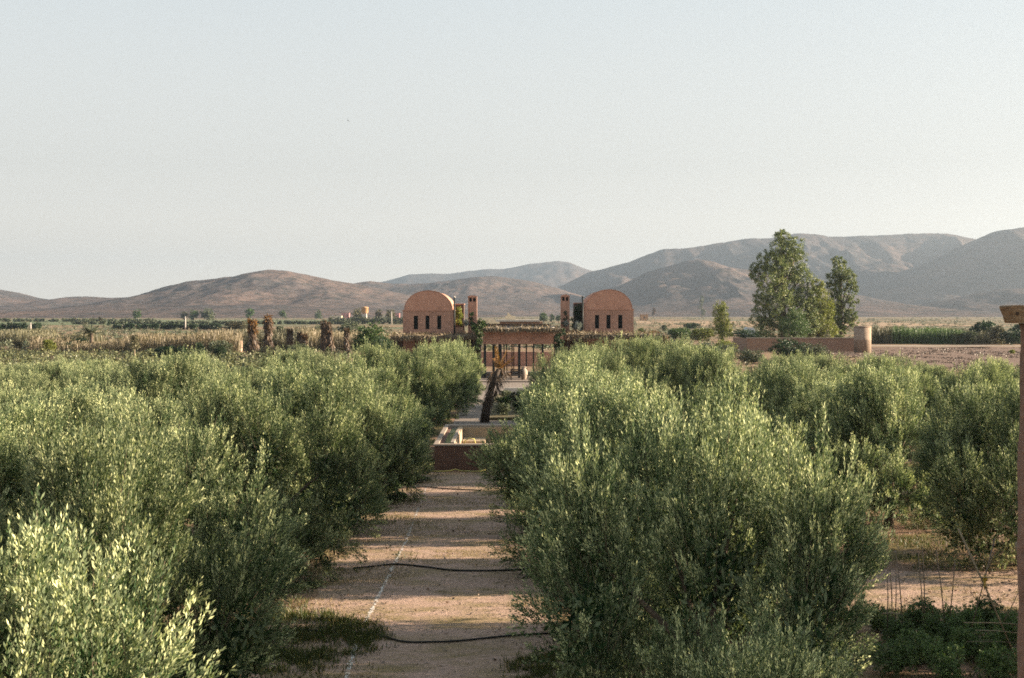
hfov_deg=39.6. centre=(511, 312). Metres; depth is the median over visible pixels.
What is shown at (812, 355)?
olive tree
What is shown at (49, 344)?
shrub
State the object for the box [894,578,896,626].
garden stake
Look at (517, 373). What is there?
wooden bench
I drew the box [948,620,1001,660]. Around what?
garden plant
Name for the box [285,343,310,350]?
shrub
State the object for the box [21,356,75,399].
olive tree
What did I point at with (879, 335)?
dry reeds
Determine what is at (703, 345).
shrub
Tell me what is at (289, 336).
dried palm
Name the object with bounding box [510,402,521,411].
bed plant
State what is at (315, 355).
olive tree
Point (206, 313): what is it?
lone tree
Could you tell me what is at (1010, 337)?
shrub
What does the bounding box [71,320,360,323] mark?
windbreak hedge
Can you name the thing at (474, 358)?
olive tree
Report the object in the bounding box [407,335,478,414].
olive tree
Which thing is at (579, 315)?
climbing vine
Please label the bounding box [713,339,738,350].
shrub
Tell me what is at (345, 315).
house
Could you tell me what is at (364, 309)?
water tower
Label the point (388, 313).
lone tree
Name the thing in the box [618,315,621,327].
window
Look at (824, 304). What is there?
eucalyptus tree
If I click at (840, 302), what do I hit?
eucalyptus tree
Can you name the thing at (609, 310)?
domed house
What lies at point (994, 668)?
garden plant
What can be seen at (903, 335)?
green reeds
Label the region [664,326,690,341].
shrub
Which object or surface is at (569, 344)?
terrace building
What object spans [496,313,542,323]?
flat roof building
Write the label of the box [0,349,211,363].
dry tufts
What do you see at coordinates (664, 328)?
shrub
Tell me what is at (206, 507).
olive tree
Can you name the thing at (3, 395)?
olive tree
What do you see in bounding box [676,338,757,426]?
olive tree
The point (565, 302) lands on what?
chimney tower
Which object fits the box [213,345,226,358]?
shrub
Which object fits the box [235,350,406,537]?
olive tree
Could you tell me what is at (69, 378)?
olive tree
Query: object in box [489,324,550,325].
parapet wall
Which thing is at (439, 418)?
olive tree
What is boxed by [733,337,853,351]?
boundary wall
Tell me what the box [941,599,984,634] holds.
garden plant
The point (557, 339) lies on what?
climbing vine
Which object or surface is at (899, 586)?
garden stake
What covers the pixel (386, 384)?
olive tree
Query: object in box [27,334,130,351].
dry reeds
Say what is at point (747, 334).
dark hedge
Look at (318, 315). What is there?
lone tree
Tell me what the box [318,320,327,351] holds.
dried palm
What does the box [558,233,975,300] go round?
hills
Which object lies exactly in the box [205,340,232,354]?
shrub
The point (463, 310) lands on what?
stair tower
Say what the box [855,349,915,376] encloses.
olive tree
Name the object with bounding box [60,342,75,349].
shrub
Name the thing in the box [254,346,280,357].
shrub
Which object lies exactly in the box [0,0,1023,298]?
sky
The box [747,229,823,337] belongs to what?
eucalyptus tree
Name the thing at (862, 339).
water tank
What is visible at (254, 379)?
olive tree
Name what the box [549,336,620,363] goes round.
olive tree
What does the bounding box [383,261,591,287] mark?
hills
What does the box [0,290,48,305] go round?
hills
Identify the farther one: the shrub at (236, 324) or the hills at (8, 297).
the hills at (8, 297)
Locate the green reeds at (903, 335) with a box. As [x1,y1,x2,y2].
[889,325,967,343]
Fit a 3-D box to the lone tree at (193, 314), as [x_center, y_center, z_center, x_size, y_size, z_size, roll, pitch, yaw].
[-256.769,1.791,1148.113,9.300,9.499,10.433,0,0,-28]
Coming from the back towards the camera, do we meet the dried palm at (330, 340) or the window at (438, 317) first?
the dried palm at (330, 340)
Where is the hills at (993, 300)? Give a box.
[917,288,1023,311]
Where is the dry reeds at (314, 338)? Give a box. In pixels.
[299,327,394,349]
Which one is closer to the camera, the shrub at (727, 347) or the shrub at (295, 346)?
the shrub at (727, 347)
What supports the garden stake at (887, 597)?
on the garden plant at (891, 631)
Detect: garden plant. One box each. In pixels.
[861,603,903,631]
[864,634,918,674]
[880,610,916,643]
[891,626,941,664]
[898,595,940,627]
[915,607,959,644]
[920,636,966,677]
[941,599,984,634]
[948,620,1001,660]
[971,593,1005,631]
[973,641,1016,677]
[988,608,1017,650]
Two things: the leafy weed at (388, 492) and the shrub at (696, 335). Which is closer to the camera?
the leafy weed at (388, 492)
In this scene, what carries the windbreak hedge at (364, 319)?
on the ground at (908, 532)
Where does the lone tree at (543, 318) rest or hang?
on the ground at (908, 532)
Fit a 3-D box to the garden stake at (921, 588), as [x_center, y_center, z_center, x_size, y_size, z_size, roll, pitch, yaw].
[7.691,5.238,26.751,0.124,1.426,0.021,0,0,0]
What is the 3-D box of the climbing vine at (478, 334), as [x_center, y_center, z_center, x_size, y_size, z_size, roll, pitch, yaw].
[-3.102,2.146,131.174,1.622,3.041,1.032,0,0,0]
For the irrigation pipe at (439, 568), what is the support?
on the dirt path at (435, 657)
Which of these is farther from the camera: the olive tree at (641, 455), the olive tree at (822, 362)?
the olive tree at (822, 362)
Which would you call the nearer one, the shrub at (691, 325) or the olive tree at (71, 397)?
the olive tree at (71, 397)
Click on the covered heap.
(748, 328)
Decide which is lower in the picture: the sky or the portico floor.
the portico floor
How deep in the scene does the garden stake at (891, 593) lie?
26.74 m
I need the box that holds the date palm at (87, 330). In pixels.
[76,324,108,348]
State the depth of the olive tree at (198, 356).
87.49 m
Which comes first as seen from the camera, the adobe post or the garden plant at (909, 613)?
the adobe post
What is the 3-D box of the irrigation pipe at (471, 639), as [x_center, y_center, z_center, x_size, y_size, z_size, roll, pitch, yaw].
[-1.620,6.170,27.137,5.593,0.038,1.013,0,0,2]
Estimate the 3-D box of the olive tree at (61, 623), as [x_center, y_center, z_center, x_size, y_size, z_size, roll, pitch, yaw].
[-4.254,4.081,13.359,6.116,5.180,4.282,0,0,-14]
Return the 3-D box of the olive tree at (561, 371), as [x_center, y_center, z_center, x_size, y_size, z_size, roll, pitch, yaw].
[2.335,3.852,46.473,6.338,5.118,4.492,0,0,-5]
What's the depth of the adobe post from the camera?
7.99 m
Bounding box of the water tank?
[853,326,871,352]
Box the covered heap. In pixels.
[743,327,754,337]
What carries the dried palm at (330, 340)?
on the ground at (908, 532)
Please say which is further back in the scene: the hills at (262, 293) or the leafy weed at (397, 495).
the hills at (262, 293)
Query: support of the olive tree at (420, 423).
on the ground at (908, 532)
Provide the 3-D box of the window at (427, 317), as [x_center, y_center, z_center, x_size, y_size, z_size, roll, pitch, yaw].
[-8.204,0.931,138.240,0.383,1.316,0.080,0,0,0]
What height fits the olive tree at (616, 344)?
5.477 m
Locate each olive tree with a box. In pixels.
[0,359,41,378]
[0,362,7,379]
[0,365,50,401]
[0,376,131,486]
[0,379,42,430]
[0,385,73,537]
[0,392,309,677]
[0,483,236,677]
[5,388,313,643]
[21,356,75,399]
[32,383,88,416]
[42,355,100,389]
[43,376,197,467]
[54,356,147,398]
[73,355,123,376]
[80,343,224,470]
[108,364,161,398]
[134,359,200,381]
[151,348,226,373]
[162,366,251,405]
[167,363,388,588]
[198,355,279,414]
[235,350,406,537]
[245,363,310,393]
[253,354,313,383]
[258,341,342,382]
[271,350,334,366]
[274,349,434,503]
[305,368,429,475]
[312,352,437,456]
[351,334,448,442]
[379,340,455,434]
[400,339,464,424]
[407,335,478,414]
[424,335,486,396]
[437,339,484,408]
[464,351,691,532]
[486,364,686,578]
[491,353,659,500]
[503,365,808,651]
[505,373,893,677]
[511,358,679,422]
[516,344,640,400]
[525,346,598,396]
[533,344,644,391]
[546,339,634,373]
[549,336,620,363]
[551,345,620,371]
[606,332,662,360]
[619,330,663,390]
[630,334,699,399]
[632,335,741,412]
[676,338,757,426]
[713,351,859,455]
[719,359,807,418]
[742,351,799,382]
[758,347,830,380]
[759,365,923,496]
[789,348,850,390]
[804,354,963,537]
[822,349,898,387]
[827,366,938,413]
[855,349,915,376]
[878,360,964,454]
[900,360,936,377]
[900,360,962,414]
[908,357,1019,569]
[913,355,1019,470]
[944,356,1001,399]
[946,365,1019,479]
[976,357,1019,377]
[1009,369,1019,380]
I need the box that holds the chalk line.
[344,485,427,677]
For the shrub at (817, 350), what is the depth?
172.56 m
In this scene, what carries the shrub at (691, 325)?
on the ground at (908, 532)
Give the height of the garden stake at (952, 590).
1.254 m
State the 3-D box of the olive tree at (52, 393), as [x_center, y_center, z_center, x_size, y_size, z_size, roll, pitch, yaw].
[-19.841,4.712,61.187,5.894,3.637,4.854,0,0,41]
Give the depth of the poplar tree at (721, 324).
269.54 m
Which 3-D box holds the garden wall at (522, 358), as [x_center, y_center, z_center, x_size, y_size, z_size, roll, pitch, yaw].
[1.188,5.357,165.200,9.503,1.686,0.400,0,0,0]
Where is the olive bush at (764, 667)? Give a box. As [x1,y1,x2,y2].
[672,599,853,677]
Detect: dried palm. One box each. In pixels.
[245,318,259,354]
[262,313,273,348]
[286,327,293,351]
[296,331,301,343]
[300,333,309,345]
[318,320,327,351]
[325,321,334,351]
[342,328,350,351]
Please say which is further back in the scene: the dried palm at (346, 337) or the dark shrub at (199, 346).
the dried palm at (346, 337)
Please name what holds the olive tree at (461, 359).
on the ground at (908, 532)
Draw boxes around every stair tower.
[455,304,464,330]
[573,303,581,331]
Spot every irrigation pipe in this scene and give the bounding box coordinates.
[297,629,568,642]
[354,563,524,571]
[398,486,480,490]
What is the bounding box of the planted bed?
[490,394,522,419]
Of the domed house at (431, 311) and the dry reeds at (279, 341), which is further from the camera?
the dry reeds at (279, 341)
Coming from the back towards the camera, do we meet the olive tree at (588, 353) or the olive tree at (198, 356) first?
the olive tree at (198, 356)
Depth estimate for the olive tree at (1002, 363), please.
93.00 m
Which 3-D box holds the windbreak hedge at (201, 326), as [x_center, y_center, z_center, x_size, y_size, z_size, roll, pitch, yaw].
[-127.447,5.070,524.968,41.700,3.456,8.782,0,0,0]
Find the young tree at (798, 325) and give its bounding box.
[778,307,812,337]
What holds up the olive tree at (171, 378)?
on the ground at (908, 532)
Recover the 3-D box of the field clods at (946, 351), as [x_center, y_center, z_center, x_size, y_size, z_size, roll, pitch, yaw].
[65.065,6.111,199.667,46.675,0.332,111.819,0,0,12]
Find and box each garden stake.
[887,565,887,629]
[890,565,892,625]
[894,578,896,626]
[896,553,902,620]
[918,554,923,622]
[922,547,924,621]
[936,550,945,624]
[948,560,954,626]
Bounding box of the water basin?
[433,424,516,469]
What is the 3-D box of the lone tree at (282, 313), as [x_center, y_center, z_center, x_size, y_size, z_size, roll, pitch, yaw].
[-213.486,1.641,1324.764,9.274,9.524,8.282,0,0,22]
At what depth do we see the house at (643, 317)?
1148.24 m
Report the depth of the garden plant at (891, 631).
26.35 m
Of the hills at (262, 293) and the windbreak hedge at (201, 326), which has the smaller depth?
the windbreak hedge at (201, 326)
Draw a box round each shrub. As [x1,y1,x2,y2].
[10,338,22,348]
[39,339,56,350]
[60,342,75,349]
[72,337,88,344]
[145,345,190,357]
[191,341,205,355]
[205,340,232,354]
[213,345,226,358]
[216,320,247,330]
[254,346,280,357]
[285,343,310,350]
[314,351,335,358]
[336,321,359,331]
[660,325,667,330]
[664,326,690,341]
[683,322,700,328]
[688,327,715,340]
[693,342,715,354]
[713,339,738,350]
[713,342,739,359]
[735,347,763,363]
[767,338,816,356]
[800,342,832,357]
[960,330,977,343]
[968,320,994,336]
[985,325,1004,343]
[999,330,1020,344]
[1009,323,1019,331]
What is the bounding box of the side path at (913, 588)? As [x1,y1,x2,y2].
[784,569,1018,612]
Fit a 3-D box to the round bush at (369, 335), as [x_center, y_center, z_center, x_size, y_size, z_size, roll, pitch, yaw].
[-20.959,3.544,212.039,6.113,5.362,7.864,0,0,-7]
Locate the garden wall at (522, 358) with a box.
[481,352,558,365]
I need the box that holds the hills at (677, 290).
[532,260,1002,316]
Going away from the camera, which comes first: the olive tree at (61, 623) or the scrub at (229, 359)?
the olive tree at (61, 623)
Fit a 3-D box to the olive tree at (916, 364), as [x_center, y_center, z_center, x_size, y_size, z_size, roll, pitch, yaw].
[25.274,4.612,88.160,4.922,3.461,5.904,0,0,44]
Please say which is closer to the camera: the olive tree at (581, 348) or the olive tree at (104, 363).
the olive tree at (581, 348)
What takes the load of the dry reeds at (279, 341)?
on the ground at (908, 532)
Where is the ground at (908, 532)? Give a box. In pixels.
[0,316,1020,677]
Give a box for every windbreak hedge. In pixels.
[0,317,155,321]
[0,322,41,329]
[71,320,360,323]
[111,322,220,329]
[327,316,402,323]
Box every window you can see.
[414,316,417,328]
[426,316,428,328]
[437,316,440,328]
[595,315,598,327]
[606,315,609,327]
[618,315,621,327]
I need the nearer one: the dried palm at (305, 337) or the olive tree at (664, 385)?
the olive tree at (664, 385)
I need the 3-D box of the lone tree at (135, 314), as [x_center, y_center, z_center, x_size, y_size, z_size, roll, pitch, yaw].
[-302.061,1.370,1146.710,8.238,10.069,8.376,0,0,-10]
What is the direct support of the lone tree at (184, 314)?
on the green field at (45, 323)
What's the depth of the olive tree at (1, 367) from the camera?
87.51 m
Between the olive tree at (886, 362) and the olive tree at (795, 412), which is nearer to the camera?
the olive tree at (795, 412)
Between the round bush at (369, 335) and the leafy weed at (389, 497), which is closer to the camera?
the leafy weed at (389, 497)
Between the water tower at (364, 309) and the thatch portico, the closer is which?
the thatch portico
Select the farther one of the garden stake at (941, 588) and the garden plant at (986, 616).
the garden plant at (986, 616)
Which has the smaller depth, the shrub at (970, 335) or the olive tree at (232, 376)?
the olive tree at (232, 376)
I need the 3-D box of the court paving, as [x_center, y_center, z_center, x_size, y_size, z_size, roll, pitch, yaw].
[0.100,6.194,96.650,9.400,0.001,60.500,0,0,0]
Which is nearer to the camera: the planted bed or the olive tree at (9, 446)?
the olive tree at (9, 446)
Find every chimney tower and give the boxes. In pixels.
[468,295,476,333]
[561,294,569,332]
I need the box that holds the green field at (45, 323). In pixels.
[0,320,327,325]
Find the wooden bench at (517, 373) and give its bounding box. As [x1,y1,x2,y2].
[511,369,522,379]
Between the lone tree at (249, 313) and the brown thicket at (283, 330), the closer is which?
the brown thicket at (283, 330)
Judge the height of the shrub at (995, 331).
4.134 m
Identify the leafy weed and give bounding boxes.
[381,494,395,502]
[382,486,395,494]
[389,491,407,499]
[414,476,429,483]
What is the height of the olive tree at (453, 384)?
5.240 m
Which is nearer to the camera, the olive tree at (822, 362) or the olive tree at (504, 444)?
the olive tree at (504, 444)
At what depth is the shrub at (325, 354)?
180.28 m
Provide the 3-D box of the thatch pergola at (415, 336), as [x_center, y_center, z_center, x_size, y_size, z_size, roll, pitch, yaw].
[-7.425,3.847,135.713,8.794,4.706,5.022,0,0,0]
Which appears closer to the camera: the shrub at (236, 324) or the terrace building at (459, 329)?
the terrace building at (459, 329)
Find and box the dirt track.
[871,345,1020,346]
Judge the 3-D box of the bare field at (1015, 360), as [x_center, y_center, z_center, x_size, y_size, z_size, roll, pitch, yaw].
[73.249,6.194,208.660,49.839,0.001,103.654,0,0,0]
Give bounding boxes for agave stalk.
[128,335,140,357]
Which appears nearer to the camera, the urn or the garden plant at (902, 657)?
the garden plant at (902, 657)
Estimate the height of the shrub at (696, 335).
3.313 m
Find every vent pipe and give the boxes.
[453,296,455,333]
[581,296,583,332]
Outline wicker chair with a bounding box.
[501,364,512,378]
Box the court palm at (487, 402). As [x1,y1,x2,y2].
[476,346,514,422]
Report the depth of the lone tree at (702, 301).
1721.11 m
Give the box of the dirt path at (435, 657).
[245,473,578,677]
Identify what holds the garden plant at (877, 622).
on the ground at (908, 532)
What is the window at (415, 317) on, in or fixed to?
in the domed house at (431, 311)
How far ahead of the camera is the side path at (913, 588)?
31.98 m
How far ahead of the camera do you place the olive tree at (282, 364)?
80.36 m
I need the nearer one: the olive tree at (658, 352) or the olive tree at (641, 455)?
the olive tree at (641, 455)
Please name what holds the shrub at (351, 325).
on the ground at (908, 532)
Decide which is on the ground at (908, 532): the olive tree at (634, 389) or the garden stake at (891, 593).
the olive tree at (634, 389)
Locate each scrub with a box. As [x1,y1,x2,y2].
[0,316,1011,349]
[0,346,355,378]
[4,345,855,380]
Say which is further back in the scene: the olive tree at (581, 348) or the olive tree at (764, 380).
the olive tree at (581, 348)
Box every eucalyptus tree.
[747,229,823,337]
[800,278,838,337]
[824,256,859,337]
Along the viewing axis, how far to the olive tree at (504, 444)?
38.92 m
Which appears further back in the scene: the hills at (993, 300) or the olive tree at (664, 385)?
the hills at (993, 300)
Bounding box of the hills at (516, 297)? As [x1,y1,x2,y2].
[354,276,584,315]
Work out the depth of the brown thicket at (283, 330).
312.09 m
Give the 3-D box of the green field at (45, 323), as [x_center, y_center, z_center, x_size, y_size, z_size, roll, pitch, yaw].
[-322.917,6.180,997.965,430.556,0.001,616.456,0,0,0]
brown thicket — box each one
[0,328,58,344]
[55,330,106,343]
[207,325,319,338]
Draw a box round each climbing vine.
[455,306,463,326]
[469,312,474,324]
[470,320,485,352]
[553,328,566,351]
[561,311,567,326]
[570,303,581,329]
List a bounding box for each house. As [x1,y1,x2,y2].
[342,313,349,317]
[402,290,453,356]
[583,289,633,353]
[639,314,647,320]
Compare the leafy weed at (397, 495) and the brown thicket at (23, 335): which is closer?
the leafy weed at (397, 495)
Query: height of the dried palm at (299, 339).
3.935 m
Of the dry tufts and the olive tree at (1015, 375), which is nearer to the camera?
the olive tree at (1015, 375)
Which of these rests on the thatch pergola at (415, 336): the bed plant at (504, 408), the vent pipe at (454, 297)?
the vent pipe at (454, 297)
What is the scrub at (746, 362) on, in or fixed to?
on the ground at (908, 532)
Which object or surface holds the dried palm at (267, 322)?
on the ground at (908, 532)
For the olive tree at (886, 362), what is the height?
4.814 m
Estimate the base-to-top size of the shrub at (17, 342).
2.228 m
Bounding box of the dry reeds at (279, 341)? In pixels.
[243,331,309,349]
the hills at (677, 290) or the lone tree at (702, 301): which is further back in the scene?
the hills at (677, 290)
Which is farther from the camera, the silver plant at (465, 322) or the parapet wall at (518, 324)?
the parapet wall at (518, 324)
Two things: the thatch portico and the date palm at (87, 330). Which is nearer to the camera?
the thatch portico
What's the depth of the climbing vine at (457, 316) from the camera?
140.40 m
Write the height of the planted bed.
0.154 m
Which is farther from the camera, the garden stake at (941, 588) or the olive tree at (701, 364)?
the olive tree at (701, 364)
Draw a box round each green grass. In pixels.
[141,452,1018,677]
[157,605,626,677]
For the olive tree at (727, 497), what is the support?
on the ground at (908, 532)
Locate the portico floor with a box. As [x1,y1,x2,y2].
[477,371,550,381]
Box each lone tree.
[132,309,141,318]
[180,311,188,320]
[188,309,199,320]
[199,307,216,320]
[245,308,253,317]
[278,310,287,319]
[314,309,322,318]
[351,308,362,317]
[375,309,382,317]
[386,309,395,317]
[539,313,547,322]
[555,315,560,323]
[698,295,705,315]
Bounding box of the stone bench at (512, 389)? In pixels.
[504,388,523,393]
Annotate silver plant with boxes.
[463,319,468,325]
[572,320,582,331]
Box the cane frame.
[958,529,1017,657]
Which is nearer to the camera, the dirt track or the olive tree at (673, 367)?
the olive tree at (673, 367)
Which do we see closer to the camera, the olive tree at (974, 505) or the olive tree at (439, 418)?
the olive tree at (974, 505)
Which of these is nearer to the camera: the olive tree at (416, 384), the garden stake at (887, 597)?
the garden stake at (887, 597)
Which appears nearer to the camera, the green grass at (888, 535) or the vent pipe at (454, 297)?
the green grass at (888, 535)
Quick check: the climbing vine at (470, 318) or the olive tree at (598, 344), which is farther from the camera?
the climbing vine at (470, 318)
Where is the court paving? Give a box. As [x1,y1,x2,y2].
[454,382,528,423]
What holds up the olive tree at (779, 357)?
on the ground at (908, 532)
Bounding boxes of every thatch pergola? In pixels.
[390,330,476,350]
[563,328,668,351]
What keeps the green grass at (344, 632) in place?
on the dirt path at (435, 657)
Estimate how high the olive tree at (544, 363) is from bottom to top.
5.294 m
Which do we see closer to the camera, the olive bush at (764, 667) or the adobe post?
the adobe post
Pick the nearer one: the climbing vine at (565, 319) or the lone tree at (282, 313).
the climbing vine at (565, 319)
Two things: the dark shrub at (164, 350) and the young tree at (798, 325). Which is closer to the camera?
the dark shrub at (164, 350)
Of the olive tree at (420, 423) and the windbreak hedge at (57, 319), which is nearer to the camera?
the olive tree at (420, 423)
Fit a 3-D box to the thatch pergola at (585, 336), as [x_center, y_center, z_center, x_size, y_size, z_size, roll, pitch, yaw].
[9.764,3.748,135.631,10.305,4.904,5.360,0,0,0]
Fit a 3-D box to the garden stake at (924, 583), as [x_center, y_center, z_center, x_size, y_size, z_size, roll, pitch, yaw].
[7.816,5.209,27.001,0.057,1.517,0.021,0,0,0]
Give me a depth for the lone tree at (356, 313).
860.98 m
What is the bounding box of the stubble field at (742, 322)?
[636,321,996,325]
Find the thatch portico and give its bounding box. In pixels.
[469,321,562,377]
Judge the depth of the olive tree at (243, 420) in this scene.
32.51 m
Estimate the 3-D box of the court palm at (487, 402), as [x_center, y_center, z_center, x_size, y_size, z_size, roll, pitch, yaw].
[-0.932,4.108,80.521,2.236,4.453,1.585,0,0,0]
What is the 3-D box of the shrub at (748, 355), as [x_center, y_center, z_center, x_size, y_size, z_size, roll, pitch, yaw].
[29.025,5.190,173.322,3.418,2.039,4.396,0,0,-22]
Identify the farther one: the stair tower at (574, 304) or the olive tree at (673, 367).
the stair tower at (574, 304)
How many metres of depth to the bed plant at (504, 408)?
83.78 m
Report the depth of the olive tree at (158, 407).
48.02 m
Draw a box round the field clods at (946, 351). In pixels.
[828,347,1019,371]
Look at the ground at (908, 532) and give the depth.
46.51 m
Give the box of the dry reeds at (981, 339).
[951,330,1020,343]
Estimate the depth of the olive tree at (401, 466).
45.88 m
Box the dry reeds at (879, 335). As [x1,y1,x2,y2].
[865,323,892,343]
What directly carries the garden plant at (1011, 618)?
on the ground at (908, 532)
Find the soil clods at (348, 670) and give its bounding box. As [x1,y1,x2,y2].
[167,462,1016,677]
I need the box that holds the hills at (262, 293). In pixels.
[0,270,511,317]
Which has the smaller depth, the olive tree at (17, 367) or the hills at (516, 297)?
the olive tree at (17, 367)
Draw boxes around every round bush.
[351,319,389,351]
[371,334,390,354]
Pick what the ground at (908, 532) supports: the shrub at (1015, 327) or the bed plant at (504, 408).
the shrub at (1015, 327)
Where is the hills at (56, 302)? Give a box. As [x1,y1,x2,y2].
[0,296,126,311]
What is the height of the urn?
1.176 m
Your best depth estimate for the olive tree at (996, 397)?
49.23 m
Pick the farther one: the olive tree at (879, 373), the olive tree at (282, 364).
the olive tree at (282, 364)
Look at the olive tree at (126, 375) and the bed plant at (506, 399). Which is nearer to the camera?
the olive tree at (126, 375)
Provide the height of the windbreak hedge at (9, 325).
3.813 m
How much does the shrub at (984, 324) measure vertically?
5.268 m
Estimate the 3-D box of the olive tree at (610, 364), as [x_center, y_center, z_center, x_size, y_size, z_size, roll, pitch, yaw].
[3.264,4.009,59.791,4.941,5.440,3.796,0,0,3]
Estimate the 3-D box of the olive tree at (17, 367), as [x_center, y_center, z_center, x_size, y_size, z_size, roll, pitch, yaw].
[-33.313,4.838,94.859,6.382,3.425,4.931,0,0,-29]
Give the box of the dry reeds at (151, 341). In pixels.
[127,329,244,352]
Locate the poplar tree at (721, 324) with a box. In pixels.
[711,301,733,339]
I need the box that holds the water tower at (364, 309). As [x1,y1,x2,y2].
[361,306,368,317]
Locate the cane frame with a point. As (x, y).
(984, 579)
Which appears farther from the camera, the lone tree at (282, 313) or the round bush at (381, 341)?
the lone tree at (282, 313)
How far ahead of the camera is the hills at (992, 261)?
3867.51 m
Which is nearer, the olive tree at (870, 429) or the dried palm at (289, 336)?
the olive tree at (870, 429)
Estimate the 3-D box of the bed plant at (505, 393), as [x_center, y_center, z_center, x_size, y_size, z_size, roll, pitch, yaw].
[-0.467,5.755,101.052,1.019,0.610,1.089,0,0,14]
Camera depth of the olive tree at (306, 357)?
86.99 m
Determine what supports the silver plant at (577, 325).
on the thatch pergola at (585, 336)
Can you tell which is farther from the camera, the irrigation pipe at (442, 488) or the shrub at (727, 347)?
the shrub at (727, 347)
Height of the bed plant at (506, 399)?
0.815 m
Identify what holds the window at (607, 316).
in the domed house at (609, 310)
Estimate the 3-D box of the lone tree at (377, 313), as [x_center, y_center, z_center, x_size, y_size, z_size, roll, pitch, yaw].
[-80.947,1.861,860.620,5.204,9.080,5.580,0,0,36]
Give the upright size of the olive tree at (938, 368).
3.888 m
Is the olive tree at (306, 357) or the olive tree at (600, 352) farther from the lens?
the olive tree at (306, 357)
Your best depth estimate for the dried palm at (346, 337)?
226.32 m
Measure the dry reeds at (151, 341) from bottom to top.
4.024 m
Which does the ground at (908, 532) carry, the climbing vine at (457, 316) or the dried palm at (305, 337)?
the dried palm at (305, 337)
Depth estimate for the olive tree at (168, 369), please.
80.74 m
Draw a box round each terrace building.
[391,327,480,374]
[559,327,650,356]
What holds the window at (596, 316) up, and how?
in the domed house at (609, 310)
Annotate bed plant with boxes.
[492,403,510,414]
[495,395,512,404]
[499,390,511,396]
[507,391,523,402]
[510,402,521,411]
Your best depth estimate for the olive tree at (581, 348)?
85.74 m
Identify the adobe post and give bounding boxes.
[999,305,1023,677]
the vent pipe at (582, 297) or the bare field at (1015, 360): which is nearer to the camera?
the vent pipe at (582, 297)
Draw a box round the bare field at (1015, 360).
[828,347,1020,368]
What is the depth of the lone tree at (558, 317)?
782.70 m
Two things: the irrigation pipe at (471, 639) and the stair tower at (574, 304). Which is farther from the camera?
the stair tower at (574, 304)
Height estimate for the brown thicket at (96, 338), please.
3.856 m
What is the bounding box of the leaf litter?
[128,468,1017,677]
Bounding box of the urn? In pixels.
[520,367,527,379]
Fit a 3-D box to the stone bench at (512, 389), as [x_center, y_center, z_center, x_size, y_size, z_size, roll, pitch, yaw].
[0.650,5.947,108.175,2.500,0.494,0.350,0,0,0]
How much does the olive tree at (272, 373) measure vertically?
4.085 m
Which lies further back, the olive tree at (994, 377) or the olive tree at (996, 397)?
the olive tree at (994, 377)
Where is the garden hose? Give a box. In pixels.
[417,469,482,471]
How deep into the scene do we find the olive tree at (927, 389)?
60.83 m
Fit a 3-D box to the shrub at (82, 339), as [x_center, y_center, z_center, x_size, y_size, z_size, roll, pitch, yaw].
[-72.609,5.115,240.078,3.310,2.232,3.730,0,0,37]
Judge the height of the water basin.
1.080 m
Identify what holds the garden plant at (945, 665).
on the ground at (908, 532)
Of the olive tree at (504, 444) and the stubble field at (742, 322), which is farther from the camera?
the stubble field at (742, 322)
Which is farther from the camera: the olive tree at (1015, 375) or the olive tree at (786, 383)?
the olive tree at (1015, 375)
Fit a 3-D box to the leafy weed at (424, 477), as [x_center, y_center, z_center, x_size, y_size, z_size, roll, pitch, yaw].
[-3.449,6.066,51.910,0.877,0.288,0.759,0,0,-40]
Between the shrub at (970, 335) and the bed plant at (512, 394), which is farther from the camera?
the shrub at (970, 335)
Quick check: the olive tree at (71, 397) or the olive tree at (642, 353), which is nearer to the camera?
the olive tree at (71, 397)
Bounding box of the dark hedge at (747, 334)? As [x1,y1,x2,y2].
[732,329,767,337]
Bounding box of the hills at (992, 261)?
[857,227,1023,304]
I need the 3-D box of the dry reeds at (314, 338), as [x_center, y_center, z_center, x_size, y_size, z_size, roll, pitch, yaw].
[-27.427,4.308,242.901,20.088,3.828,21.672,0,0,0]
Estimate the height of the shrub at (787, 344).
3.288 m
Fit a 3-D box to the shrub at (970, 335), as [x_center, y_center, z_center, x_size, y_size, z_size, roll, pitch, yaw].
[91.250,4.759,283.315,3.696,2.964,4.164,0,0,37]
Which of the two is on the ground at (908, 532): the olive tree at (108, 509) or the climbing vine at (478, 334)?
the olive tree at (108, 509)
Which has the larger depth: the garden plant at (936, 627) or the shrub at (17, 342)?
the shrub at (17, 342)
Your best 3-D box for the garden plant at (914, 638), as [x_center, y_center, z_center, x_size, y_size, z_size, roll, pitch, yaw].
[7.169,5.858,25.007,1.020,0.754,0.748,0,0,-30]
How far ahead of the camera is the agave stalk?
172.06 m
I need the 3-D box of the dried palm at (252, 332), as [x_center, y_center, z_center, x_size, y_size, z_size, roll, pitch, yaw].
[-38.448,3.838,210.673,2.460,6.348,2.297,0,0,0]

